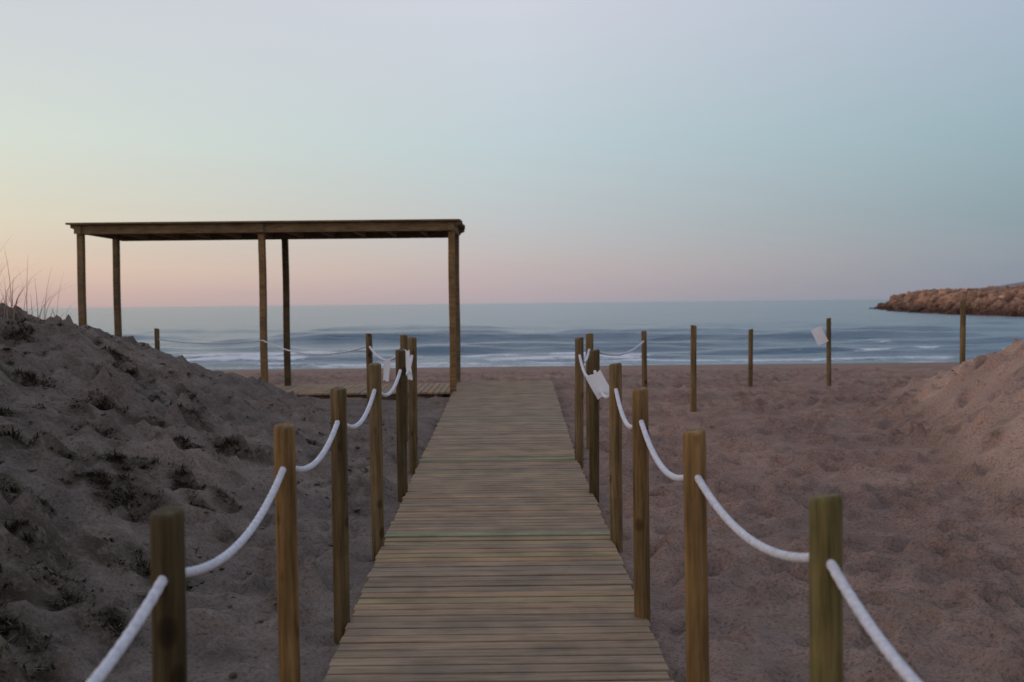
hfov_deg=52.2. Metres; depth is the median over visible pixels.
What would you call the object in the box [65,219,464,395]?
pergola
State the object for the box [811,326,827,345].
paper notice
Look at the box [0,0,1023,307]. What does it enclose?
sky
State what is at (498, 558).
boardwalk
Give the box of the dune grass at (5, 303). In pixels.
[0,238,76,324]
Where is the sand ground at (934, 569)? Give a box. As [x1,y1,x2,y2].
[0,303,1023,681]
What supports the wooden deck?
on the sand ground at (934, 569)
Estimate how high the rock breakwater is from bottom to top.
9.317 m
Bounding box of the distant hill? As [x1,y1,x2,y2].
[997,282,1023,286]
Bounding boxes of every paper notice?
[383,358,390,381]
[405,350,412,379]
[586,370,608,398]
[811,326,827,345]
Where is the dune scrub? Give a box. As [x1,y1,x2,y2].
[0,315,369,681]
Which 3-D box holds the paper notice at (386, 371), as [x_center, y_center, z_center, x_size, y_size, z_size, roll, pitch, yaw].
[-1.416,0.328,11.821,0.106,0.263,0.017,0,2,26]
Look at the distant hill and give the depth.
1953.41 m
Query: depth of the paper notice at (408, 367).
9.11 m
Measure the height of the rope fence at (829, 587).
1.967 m
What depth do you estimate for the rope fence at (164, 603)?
4.03 m
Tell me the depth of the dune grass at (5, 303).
11.41 m
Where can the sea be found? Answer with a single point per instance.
(515, 334)
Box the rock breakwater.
[869,284,1023,316]
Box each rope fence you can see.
[86,328,417,681]
[575,300,965,681]
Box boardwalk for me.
[323,381,674,681]
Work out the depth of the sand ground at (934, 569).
7.46 m
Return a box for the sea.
[22,299,1023,369]
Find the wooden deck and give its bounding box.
[275,383,449,398]
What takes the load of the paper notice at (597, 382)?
attached to the rope fence at (829, 587)
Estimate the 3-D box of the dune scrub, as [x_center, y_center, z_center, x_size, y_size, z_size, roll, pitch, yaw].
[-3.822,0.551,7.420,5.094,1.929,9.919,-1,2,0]
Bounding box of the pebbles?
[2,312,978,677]

